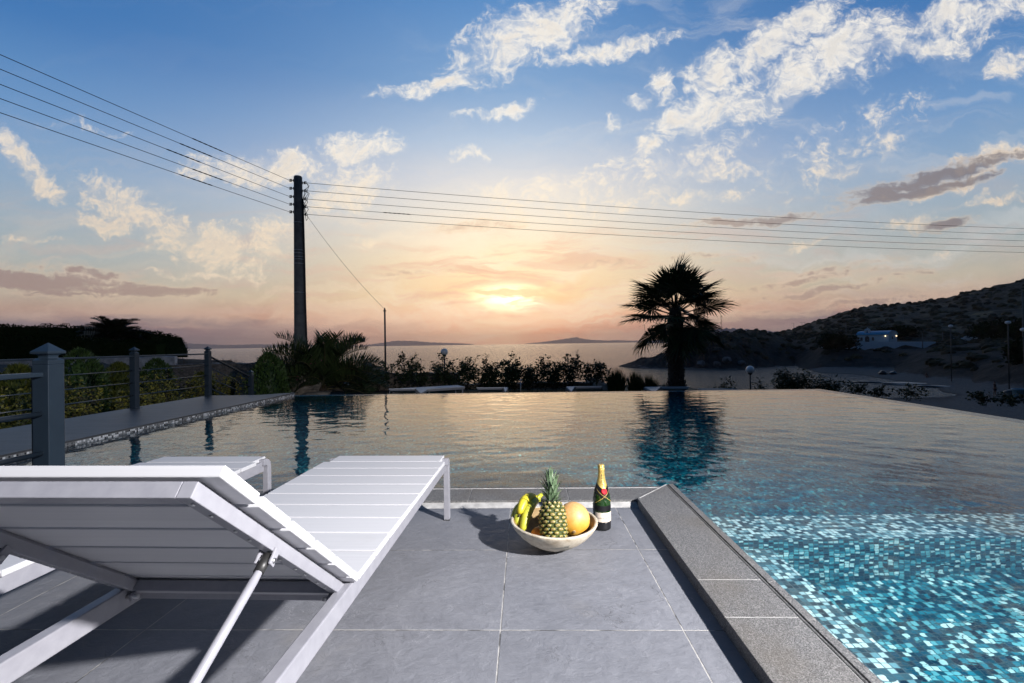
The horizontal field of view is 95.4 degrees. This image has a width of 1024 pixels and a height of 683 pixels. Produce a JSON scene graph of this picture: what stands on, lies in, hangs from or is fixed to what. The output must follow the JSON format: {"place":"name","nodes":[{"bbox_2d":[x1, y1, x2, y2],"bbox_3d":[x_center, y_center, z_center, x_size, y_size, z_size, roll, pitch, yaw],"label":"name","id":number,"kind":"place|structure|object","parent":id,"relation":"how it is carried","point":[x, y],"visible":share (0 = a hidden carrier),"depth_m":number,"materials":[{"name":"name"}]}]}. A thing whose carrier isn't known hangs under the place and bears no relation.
{"place":"outdoors","nodes":[
{"label":"outdoors","id":0,"kind":"place"},
{"bbox_2d":[0,358,233,387],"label":"coast ground","id":1,"kind":"structure","parent":0,"point":[195,361],"depth_m":27.58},
{"bbox_2d":[0,323,97,340],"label":"hedge","id":2,"kind":"object","parent":1,"relation":"on","point":[31,331],"visible":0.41,"depth_m":28.34,"materials":[{"name":"green plant"}]},
{"bbox_2d":[0,333,165,359],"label":"hedge","id":3,"kind":"object","parent":1,"relation":"on","point":[14,346],"visible":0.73,"depth_m":23.66,"materials":[{"name":"green plant"}]},
{"bbox_2d":[0,356,176,373],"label":"plaster wall","id":4,"kind":"structure","parent":1,"relation":"on","point":[166,359],"depth_m":23.52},
{"bbox_2d":[76,316,147,341],"bbox_3d":[-23.247,-0.473,27.151,3.442,1.998,3.279,-1,0,2],"label":"cycad","id":5,"kind":"object","parent":1,"relation":"on","point":[117,329],"visible":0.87,"depth_m":26.76,"materials":[{"name":"green plant"}]},
{"bbox_2d":[105,329,188,358],"bbox_3d":[-22.648,0.089,28.896,4.406,2.128,2.374,-1,0,9],"label":"hedge","id":6,"kind":"object","parent":1,"relation":"on","point":[175,345],"visible":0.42,"depth_m":28.75,"materials":[{"name":"green plant"}]},
{"bbox_2d":[0,393,294,456],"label":"pool side deck","id":7,"kind":"structure","parent":0,"point":[16,440],"depth_m":5.86,"materials":[{"name":"tile"}]},
{"bbox_2d":[0,346,253,413],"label":"metal railing","id":8,"kind":"object","parent":7,"relation":"on","point":[134,370],"visible":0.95,"depth_m":6.89,"materials":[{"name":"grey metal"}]},
{"bbox_2d":[184,343,356,348],"bbox_3d":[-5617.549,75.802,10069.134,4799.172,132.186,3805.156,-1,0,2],"label":"distant hills","id":9,"kind":"structure","parent":0,"point":[196,346],"depth_m":9524.68,"materials":[{"name":"grey"}]},
{"bbox_2d":[4,384,697,399],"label":"garden ground","id":10,"kind":"structure","parent":0,"point":[343,392],"depth_m":15.67,"materials":[{"name":"soil"}]},
{"bbox_2d":[0,362,31,427],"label":"conifer","id":11,"kind":"object","parent":10,"relation":"on","point":[14,386],"visible":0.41,"depth_m":8.09,"materials":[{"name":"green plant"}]},
{"bbox_2d":[0,386,31,428],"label":"yellow shrub","id":12,"kind":"object","parent":10,"relation":"on","point":[8,408],"visible":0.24,"depth_m":6.71,"materials":[{"name":"green plant"}]},
{"bbox_2d":[5,376,112,424],"bbox_3d":[-7.353,1.116,7.733,1.254,1.171,1.337,-1,0,2],"label":"yellow shrub","id":13,"kind":"object","parent":10,"relation":"on","point":[74,413],"visible":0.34,"depth_m":7.79,"materials":[{"name":"green plant"}]},
{"bbox_2d":[63,347,109,417],"bbox_3d":[-8.985,0.919,9.768,1.113,1.659,1.120,-1,0,2],"label":"conifer","id":14,"kind":"object","parent":10,"relation":"on","point":[80,366],"visible":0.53,"depth_m":9.64,"materials":[{"name":"green plant"}]},
{"bbox_2d":[86,360,114,410],"bbox_3d":[-9.233,1.068,10.248,1.001,1.373,0.964,-1,0,2],"label":"conifer","id":15,"kind":"object","parent":10,"relation":"on","point":[108,390],"visible":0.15,"depth_m":10.32,"materials":[{"name":"green plant"}]},
{"bbox_2d":[64,383,165,413],"bbox_3d":[-7.499,1.193,8.761,2.043,1.034,1.279,-1,0,2],"label":"yellow shrub","id":16,"kind":"object","parent":10,"relation":"on","point":[126,405],"visible":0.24,"depth_m":8.62,"materials":[{"name":"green plant"}]},
{"bbox_2d":[103,360,142,410],"bbox_3d":[-9.175,1.091,10.805,0.960,1.332,0.956,-1,0,40],"label":"conifer","id":17,"kind":"object","parent":10,"relation":"on","point":[118,377],"visible":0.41,"depth_m":10.70,"materials":[{"name":"green plant"}]},
{"bbox_2d":[120,369,195,402],"bbox_3d":[-7.667,1.144,9.987,1.159,1.146,1.331,-1,0,32],"label":"yellow shrub","id":18,"kind":"object","parent":10,"relation":"on","point":[168,384],"visible":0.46,"depth_m":10.13,"materials":[{"name":"green plant"}]},
{"bbox_2d":[139,357,179,405],"bbox_3d":[-9.338,1.076,12.240,1.087,1.381,1.142,-1,0,2],"label":"conifer","id":19,"kind":"object","parent":10,"relation":"on","point":[159,362],"visible":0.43,"depth_m":12.13,"materials":[{"name":"green plant"}]},
{"bbox_2d":[123,384,196,408],"bbox_3d":[-6.974,1.292,9.115,1.185,0.869,1.359,-1,0,2],"label":"yellow shrub","id":20,"kind":"object","parent":10,"relation":"on","point":[156,400],"visible":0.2,"depth_m":9.31,"materials":[{"name":"green plant"}]},
{"bbox_2d":[150,371,224,399],"bbox_3d":[-7.498,1.237,11.132,1.577,1.122,1.331,-1,0,2],"label":"yellow shrub","id":21,"kind":"object","parent":10,"relation":"on","point":[198,394],"visible":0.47,"depth_m":10.92,"materials":[{"name":"green plant"}]},
{"bbox_2d":[185,370,216,398],"bbox_3d":[-8.260,1.246,12.430,0.835,1.011,0.823,-1,0,-28],"label":"conifer","id":22,"kind":"object","parent":10,"relation":"on","point":[200,373],"visible":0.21,"depth_m":12.33,"materials":[{"name":"green plant"}]},
{"bbox_2d":[167,362,285,389],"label":"boundary wall","id":23,"kind":"structure","parent":10,"relation":"on","point":[222,368],"depth_m":17.25,"materials":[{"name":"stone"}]},
{"bbox_2d":[212,373,246,395],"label":"yellow shrub","id":24,"kind":"object","parent":10,"relation":"on","point":[226,390],"visible":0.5,"depth_m":11.72,"materials":[{"name":"green plant"}]},
{"bbox_2d":[242,352,291,394],"bbox_3d":[-6.120,0.971,11.794,1.162,1.491,1.184,-1,0,2],"label":"conifer","id":25,"kind":"object","parent":10,"relation":"on","point":[271,377],"visible":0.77,"depth_m":11.56,"materials":[{"name":"green plant"}]},
{"bbox_2d":[289,175,309,363],"bbox_3d":[-6.895,-1.835,15.169,0.587,7.120,0.378,-1,0,34],"label":"utility pole","id":26,"kind":"object","parent":10,"relation":"on","point":[300,310],"visible":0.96,"depth_m":15.09,"materials":[{"name":"concrete"}]},
{"bbox_2d":[0,69,287,187],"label":"power line","id":27,"kind":"object","parent":26,"relation":"attached to","point":[136,125],"visible":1,"depth_m":10.73,"materials":[{"name":"black"}]},
{"bbox_2d":[0,98,287,203],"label":"power line","id":28,"kind":"object","parent":26,"relation":"attached to","point":[136,148],"visible":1,"depth_m":10.67,"materials":[{"name":"black"}]},
{"bbox_2d":[0,112,288,211],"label":"power line","id":29,"kind":"object","parent":26,"relation":"attached to","point":[136,159],"visible":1,"depth_m":10.69,"materials":[{"name":"black"}]},
{"bbox_2d":[0,54,289,180],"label":"power line","id":30,"kind":"object","parent":26,"relation":"attached to","point":[137,114],"visible":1,"depth_m":10.72,"materials":[{"name":"black"}]},
{"bbox_2d":[0,84,289,196],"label":"power line","id":31,"kind":"object","parent":26,"relation":"attached to","point":[136,137],"visible":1,"depth_m":10.73,"materials":[{"name":"black"}]},
{"bbox_2d":[309,199,1016,240],"bbox_3d":[19.468,-4.885,20.713,53.494,0.632,0.014,-1,0,-12],"label":"power line","id":32,"kind":"object","parent":26,"relation":"attached to","point":[648,223],"visible":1,"depth_m":17.58,"materials":[{"name":"black"}]},
{"bbox_2d":[308,214,1023,252],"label":"power line","id":33,"kind":"object","parent":26,"relation":"attached to","point":[643,236],"visible":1,"depth_m":17.61,"materials":[{"name":"black"}]},
{"bbox_2d":[311,183,1023,228],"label":"power line","id":34,"kind":"object","parent":26,"relation":"attached to","point":[642,208],"visible":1,"depth_m":17.53,"materials":[{"name":"black"}]},
{"bbox_2d":[312,191,1023,234],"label":"power line","id":35,"kind":"object","parent":26,"relation":"attached to","point":[652,216],"visible":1,"depth_m":17.62,"materials":[{"name":"black"}]},
{"bbox_2d":[314,207,1022,246],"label":"power line","id":36,"kind":"object","parent":26,"relation":"attached to","point":[640,229],"visible":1,"depth_m":17.49,"materials":[{"name":"black"}]},
{"bbox_2d":[286,360,321,380],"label":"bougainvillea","id":37,"kind":"object","parent":10,"relation":"on","point":[304,373],"visible":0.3,"depth_m":12.91,"materials":[{"name":"green plant"}]},
{"bbox_2d":[289,375,320,394],"bbox_3d":[-5.912,1.251,13.287,0.629,0.717,0.882,-1,0,45],"label":"rock","id":38,"kind":"object","parent":10,"relation":"on","point":[314,388],"visible":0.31,"depth_m":13.03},
{"bbox_2d":[302,391,330,394],"bbox_3d":[-5.429,1.609,12.797,0.622,0.458,0.960,-1,0,14],"label":"rock","id":39,"kind":"object","parent":10,"relation":"on","point":[318,393],"visible":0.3,"depth_m":12.73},
{"bbox_2d":[251,329,389,394],"bbox_3d":[-5.474,0.804,13.618,3.954,2.491,3.825,-1,0,2],"label":"feather palm","id":40,"kind":"object","parent":10,"relation":"on","point":[330,369],"visible":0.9,"depth_m":13.11,"materials":[{"name":"green plant"}]},
{"bbox_2d":[383,308,385,371],"bbox_3d":[-4.522,0.248,16.625,0.110,2.900,0.072,-1,0,2],"label":"thin post","id":41,"kind":"object","parent":10,"relation":"on","point":[384,310],"visible":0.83,"depth_m":16.60,"materials":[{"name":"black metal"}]},
{"bbox_2d":[370,361,401,391],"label":"shrub","id":42,"kind":"object","parent":10,"relation":"on","point":[386,374],"visible":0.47,"depth_m":15.69,"materials":[{"name":"green plant"}]},
{"bbox_2d":[329,372,604,391],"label":"stone wall","id":43,"kind":"structure","parent":10,"relation":"on","point":[392,378],"depth_m":16.16,"materials":[{"name":"stone"}]},
{"bbox_2d":[384,376,604,390],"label":"undergrowth","id":44,"kind":"object","parent":10,"relation":"on","point":[544,384],"visible":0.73,"depth_m":15.40,"materials":[{"name":"green plant"}]},
{"bbox_2d":[294,389,1023,423],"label":"pool basin","id":45,"kind":"object","parent":10,"relation":"in","point":[953,410],"visible":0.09,"depth_m":8.57,"materials":[{"name":"tile"}]},
{"bbox_2d":[0,394,293,459],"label":"pool side band","id":46,"kind":"object","parent":45,"relation":"on","point":[69,444],"visible":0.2,"depth_m":5.42,"materials":[{"name":"tile"}]},
{"bbox_2d":[2,390,1023,682],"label":"pool water","id":47,"kind":"structure","parent":45,"relation":"in","point":[882,540],"depth_m":3.39,"materials":[{"name":"teal liquid"}]},
{"bbox_2d":[255,484,882,682],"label":"pool coping","id":48,"kind":"object","parent":45,"relation":"on","point":[774,630],"visible":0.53,"depth_m":1.68,"materials":[{"name":"stone"}]},
{"bbox_2d":[708,376,736,388],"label":"shrub","id":49,"kind":"object","parent":10,"relation":"on","point":[726,383],"visible":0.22,"depth_m":13.33,"materials":[{"name":"green plant"}]},
{"bbox_2d":[746,366,753,389],"bbox_3d":[7.819,1.352,15.291,0.256,1.115,0.256,-1,0,2],"label":"globe lamp","id":50,"kind":"object","parent":10,"relation":"on","point":[749,370],"visible":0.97,"depth_m":15.24,"materials":[{"name":"glass"}]},
{"bbox_2d":[749,367,857,394],"bbox_3d":[7.959,1.338,12.821,2.787,1.348,1.396,-1,0,2],"label":"flowering shrub","id":51,"kind":"object","parent":10,"relation":"on","point":[784,380],"visible":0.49,"depth_m":12.63,"materials":[{"name":"green plant"}]},
{"bbox_2d":[0,508,759,682],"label":"terrace paving","id":52,"kind":"structure","parent":0,"point":[477,595],"depth_m":1.59,"materials":[{"name":"tile"}]},
{"bbox_2d":[0,343,65,465],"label":"metal railing","id":53,"kind":"object","parent":52,"relation":"on","point":[46,415],"visible":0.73,"depth_m":2.44,"materials":[{"name":"metal"}]},
{"bbox_2d":[0,456,270,594],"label":"sun lounger","id":54,"kind":"object","parent":52,"relation":"on","point":[15,572],"visible":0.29,"depth_m":2.41,"materials":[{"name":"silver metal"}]},
{"bbox_2d":[0,456,450,682],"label":"sun lounger","id":55,"kind":"object","parent":52,"relation":"on","point":[330,532],"visible":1,"depth_m":1.02,"materials":[{"name":"white plastic"}]},
{"bbox_2d":[419,502,637,508],"bbox_3d":[-0.905,0.970,2.731,3.257,0.028,0.050,-1,0,2],"label":"terrace grout fillet","id":56,"kind":"object","parent":52,"relation":"on","point":[513,504],"visible":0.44,"depth_m":2.71,"materials":[{"name":"concrete"}]},
{"bbox_2d":[510,506,597,551],"bbox_3d":[0.196,0.891,2.170,0.405,0.128,0.405,-1,0,2],"label":"fruit bowl","id":57,"kind":"object","parent":52,"relation":"on","point":[552,544],"visible":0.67,"depth_m":2.03,"materials":[{"name":"beige ceramic"}]},
{"bbox_2d":[511,493,542,530],"bbox_3d":[0.063,0.817,2.256,0.114,0.156,0.206,-1,0,30],"label":"banana bunch","id":58,"kind":"object","parent":57,"relation":"in","point":[524,507],"visible":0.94,"depth_m":2.21,"materials":[{"name":"yellow"}]},
{"bbox_2d":[537,467,568,537],"bbox_3d":[0.186,0.746,2.152,0.145,0.340,0.144,-1,-21,-3],"label":"pineapple","id":59,"kind":"object","parent":57,"relation":"in","point":[552,518],"visible":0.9,"depth_m":2.10,"materials":[{"name":"food"}]},
{"bbox_2d":[564,502,589,536],"bbox_3d":[0.286,0.826,2.167,0.151,0.153,0.151,-1,0,2],"label":"melon","id":60,"kind":"object","parent":57,"relation":"in","point":[578,518],"visible":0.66,"depth_m":2.11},
{"bbox_2d":[593,464,610,530],"bbox_3d":[0.457,0.789,2.376,0.090,0.324,0.092,-1,0,-2],"label":"champagne bottle","id":61,"kind":"object","parent":52,"relation":"on","point":[601,505],"visible":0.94,"depth_m":2.34,"materials":[{"name":"green glass"}]},
{"bbox_2d":[363,340,473,345],"bbox_3d":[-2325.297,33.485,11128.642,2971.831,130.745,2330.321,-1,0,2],"label":"distant hills","id":62,"kind":"structure","parent":0,"point":[406,343],"depth_m":10713.54,"materials":[{"name":"grey"}]},
{"bbox_2d":[0,0,1023,345],"label":"sky","id":63,"kind":"structure","parent":0,"point":[910,113],"materials":[{"name":"blue"}]},
{"bbox_2d":[383,388,693,393],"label":"lawn","id":64,"kind":"structure","parent":0,"point":[477,391],"depth_m":15.28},
{"bbox_2d":[391,351,424,387],"bbox_3d":[-3.505,0.994,15.652,1.216,1.380,0.889,-1,0,2],"label":"shrub","id":65,"kind":"object","parent":64,"relation":"on","point":[403,376],"visible":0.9,"depth_m":15.59,"materials":[{"name":"green plant"}]},
{"bbox_2d":[389,388,429,393],"bbox_3d":[-2.616,1.383,11.988,0.642,0.526,2.123,-1,0,0],"label":"sun lounger","id":66,"kind":"object","parent":64,"relation":"on","point":[407,391],"visible":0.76,"depth_m":11.39,"materials":[{"name":"white plastic"}]},
{"bbox_2d":[389,385,464,393],"bbox_3d":[-2.370,1.470,13.078,1.999,0.346,0.642,-1,0,-26],"label":"sun lounger","id":67,"kind":"object","parent":64,"relation":"on","point":[443,388],"visible":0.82,"depth_m":13.09,"materials":[{"name":"white plastic"}]},
{"bbox_2d":[412,361,447,386],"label":"shrub","id":68,"kind":"object","parent":64,"relation":"on","point":[424,379],"visible":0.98,"depth_m":15.42,"materials":[{"name":"green plant"}]},
{"bbox_2d":[430,353,453,385],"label":"shrub","id":69,"kind":"object","parent":64,"relation":"on","point":[437,374],"visible":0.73,"depth_m":15.77,"materials":[{"name":"green plant"}]},
{"bbox_2d":[437,359,462,390],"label":"shrub","id":70,"kind":"object","parent":64,"relation":"on","point":[451,378],"visible":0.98,"depth_m":15.59,"materials":[{"name":"green plant"}]},
{"bbox_2d":[456,356,479,389],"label":"shrub","id":71,"kind":"object","parent":64,"relation":"on","point":[465,370],"visible":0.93,"depth_m":15.62,"materials":[{"name":"green plant"}]},
{"bbox_2d":[467,365,490,386],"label":"shrub","id":72,"kind":"object","parent":64,"relation":"on","point":[481,378],"visible":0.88,"depth_m":15.49,"materials":[{"name":"green plant"}]},
{"bbox_2d":[474,353,508,386],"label":"shrub","id":73,"kind":"object","parent":64,"relation":"on","point":[493,371],"visible":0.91,"depth_m":15.53,"materials":[{"name":"green plant"}]},
{"bbox_2d":[477,387,507,392],"bbox_3d":[-0.475,1.352,11.931,0.642,0.526,2.123,-1,0,3],"label":"sun lounger","id":74,"kind":"object","parent":64,"relation":"on","point":[492,389],"visible":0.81,"depth_m":11.33,"materials":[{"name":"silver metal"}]},
{"bbox_2d":[498,365,515,386],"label":"shrub","id":75,"kind":"object","parent":64,"relation":"on","point":[507,377],"visible":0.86,"depth_m":15.49,"materials":[{"name":"green plant"}]},
{"bbox_2d":[500,351,526,388],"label":"shrub","id":76,"kind":"object","parent":64,"relation":"on","point":[515,368],"visible":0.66,"depth_m":15.68,"materials":[{"name":"green plant"}]},
{"bbox_2d":[511,364,539,389],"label":"shrub","id":77,"kind":"object","parent":64,"relation":"on","point":[528,373],"visible":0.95,"depth_m":15.42,"materials":[{"name":"green plant"}]},
{"bbox_2d":[534,352,557,389],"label":"shrub","id":78,"kind":"object","parent":64,"relation":"on","point":[541,371],"visible":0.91,"depth_m":15.41,"materials":[{"name":"green plant"}]},
{"bbox_2d":[535,358,565,388],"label":"shrub","id":79,"kind":"object","parent":64,"relation":"on","point":[556,375],"visible":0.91,"depth_m":15.53,"materials":[{"name":"green plant"}]},
{"bbox_2d":[557,350,586,385],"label":"shrub","id":80,"kind":"object","parent":64,"relation":"on","point":[566,368],"visible":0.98,"depth_m":15.53,"materials":[{"name":"green plant"}]},
{"bbox_2d":[566,386,601,391],"bbox_3d":[1.807,1.318,11.870,0.642,0.526,2.123,-1,0,0],"label":"sun lounger","id":81,"kind":"object","parent":64,"relation":"on","point":[582,388],"visible":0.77,"depth_m":11.29,"materials":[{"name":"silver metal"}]},
{"bbox_2d":[581,361,606,385],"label":"shrub","id":82,"kind":"object","parent":64,"relation":"on","point":[588,370],"visible":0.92,"depth_m":15.57,"materials":[{"name":"green plant"}]},
{"bbox_2d":[592,359,611,382],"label":"shrub","id":83,"kind":"object","parent":64,"relation":"on","point":[602,371],"visible":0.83,"depth_m":15.56,"materials":[{"name":"green plant"}]},
{"bbox_2d":[605,366,627,390],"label":"grass clump","id":84,"kind":"object","parent":64,"relation":"on","point":[616,381],"visible":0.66,"depth_m":12.79,"materials":[{"name":"green plant"}]},
{"bbox_2d":[626,371,643,390],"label":"grass clump","id":85,"kind":"object","parent":64,"relation":"on","point":[634,383],"visible":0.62,"depth_m":12.85,"materials":[{"name":"green plant"}]},
{"bbox_2d":[641,373,661,390],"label":"grass clump","id":86,"kind":"object","parent":64,"relation":"on","point":[649,382],"visible":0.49,"depth_m":12.81,"materials":[{"name":"green plant"}]},
{"bbox_2d":[644,387,688,390],"bbox_3d":[3.760,1.287,11.420,0.642,0.526,2.123,-1,0,5],"label":"sun lounger","id":87,"kind":"object","parent":64,"relation":"on","point":[665,388],"visible":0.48,"depth_m":10.77,"materials":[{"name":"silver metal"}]},
{"bbox_2d":[618,252,736,386],"bbox_3d":[4.286,-0.398,12.328,3.048,3.929,3.015,-1,0,2],"label":"fan palm","id":88,"kind":"object","parent":64,"relation":"on","point":[677,336],"visible":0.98,"depth_m":11.95,"materials":[{"name":"green plant"}]},
{"bbox_2d":[183,342,955,397],"bbox_3d":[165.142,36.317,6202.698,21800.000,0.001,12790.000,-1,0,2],"label":"sea","id":89,"kind":"structure","parent":0,"point":[615,354],"depth_m":230.06,"materials":[{"name":"blue liquid"}]},
{"bbox_2d":[526,337,641,343],"bbox_3d":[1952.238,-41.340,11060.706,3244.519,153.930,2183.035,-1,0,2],"label":"distant hills","id":90,"kind":"structure","parent":0,"point":[574,340],"depth_m":10723.58,"materials":[{"name":"grey"}]},
{"bbox_2d":[652,328,776,342],"bbox_3d":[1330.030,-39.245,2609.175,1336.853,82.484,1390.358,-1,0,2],"label":"distant hills","id":91,"kind":"structure","parent":0,"point":[730,330],"depth_m":2549.32,"materials":[{"name":"grey"}]},
{"bbox_2d":[619,278,1023,419],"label":"bay hillside","id":92,"kind":"structure","parent":0,"point":[911,366],"depth_m":117.15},
{"bbox_2d":[817,331,862,350],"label":"bush","id":93,"kind":"object","parent":92,"relation":"on","point":[832,341],"visible":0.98,"depth_m":121.17,"materials":[{"name":"green plant"}]},
{"bbox_2d":[843,381,869,394],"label":"shrub","id":94,"kind":"object","parent":92,"relation":"on","point":[862,389],"visible":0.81,"depth_m":19.12,"materials":[{"name":"green plant"}]},
{"bbox_2d":[701,280,1023,370],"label":"hill scrub","id":95,"kind":"object","parent":92,"relation":"on","point":[987,345],"visible":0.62,"depth_m":161.63,"materials":[{"name":"plant"}]},
{"bbox_2d":[856,327,897,341],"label":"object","id":96,"kind":"structure","parent":92,"relation":"on","point":[867,335],"depth_m":127.72,"materials":[{"name":"white paint"}]},
{"bbox_2d":[867,384,892,398],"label":"shrub","id":97,"kind":"object","parent":92,"relation":"on","point":[875,393],"visible":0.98,"depth_m":18.50,"materials":[{"name":"green plant"}]},
{"bbox_2d":[846,342,935,349],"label":"terrace wall","id":98,"kind":"structure","parent":92,"relation":"on","point":[870,345],"depth_m":124.48,"materials":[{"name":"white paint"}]},
{"bbox_2d":[876,324,923,337],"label":"bush","id":99,"kind":"object","parent":92,"relation":"on","point":[905,330],"visible":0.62,"depth_m":145.54,"materials":[{"name":"green plant"}]},
{"bbox_2d":[888,382,928,400],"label":"shrub","id":100,"kind":"object","parent":92,"relation":"on","point":[909,393],"visible":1,"depth_m":18.00,"materials":[{"name":"green plant"}]},
{"bbox_2d":[965,389,1004,405],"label":"shrub","id":101,"kind":"object","parent":92,"relation":"on","point":[980,397],"visible":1,"depth_m":16.50,"materials":[{"name":"green plant"}]},
{"bbox_2d":[964,318,1020,339],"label":"bush","id":102,"kind":"object","parent":92,"relation":"on","point":[986,331],"visible":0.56,"depth_m":115.74,"materials":[{"name":"green plant"}]},
{"bbox_2d":[992,392,1023,406],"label":"shrub","id":103,"kind":"object","parent":92,"relation":"on","point":[1011,401],"visible":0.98,"depth_m":16.12,"materials":[{"name":"green plant"}]},
{"bbox_2d":[1005,321,1010,388],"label":"street globe lamp","id":104,"kind":"object","parent":92,"relation":"on","point":[1007,322],"visible":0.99,"depth_m":60.26,"materials":[{"name":"black metal"}]},
{"bbox_2d":[998,317,1021,339],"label":"bush","id":105,"kind":"object","parent":92,"relation":"on","point":[1014,329],"visible":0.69,"depth_m":103.98,"materials":[{"name":"green plant"}]},
{"bbox_2d":[999,335,1022,365],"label":"bush","id":106,"kind":"object","parent":92,"relation":"on","point":[1015,350],"visible":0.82,"depth_m":71.31,"materials":[{"name":"green plant"}]},
{"bbox_2d":[1018,292,1023,336],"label":"utility pole","id":107,"kind":"object","parent":92,"relation":"on","point":[1022,294],"visible":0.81,"depth_m":87.45,"materials":[{"name":"concrete"}]},
{"bbox_2d":[1011,388,1023,396],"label":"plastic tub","id":108,"kind":"object","parent":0,"point":[1019,390],"visible":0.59,"depth_m":52.92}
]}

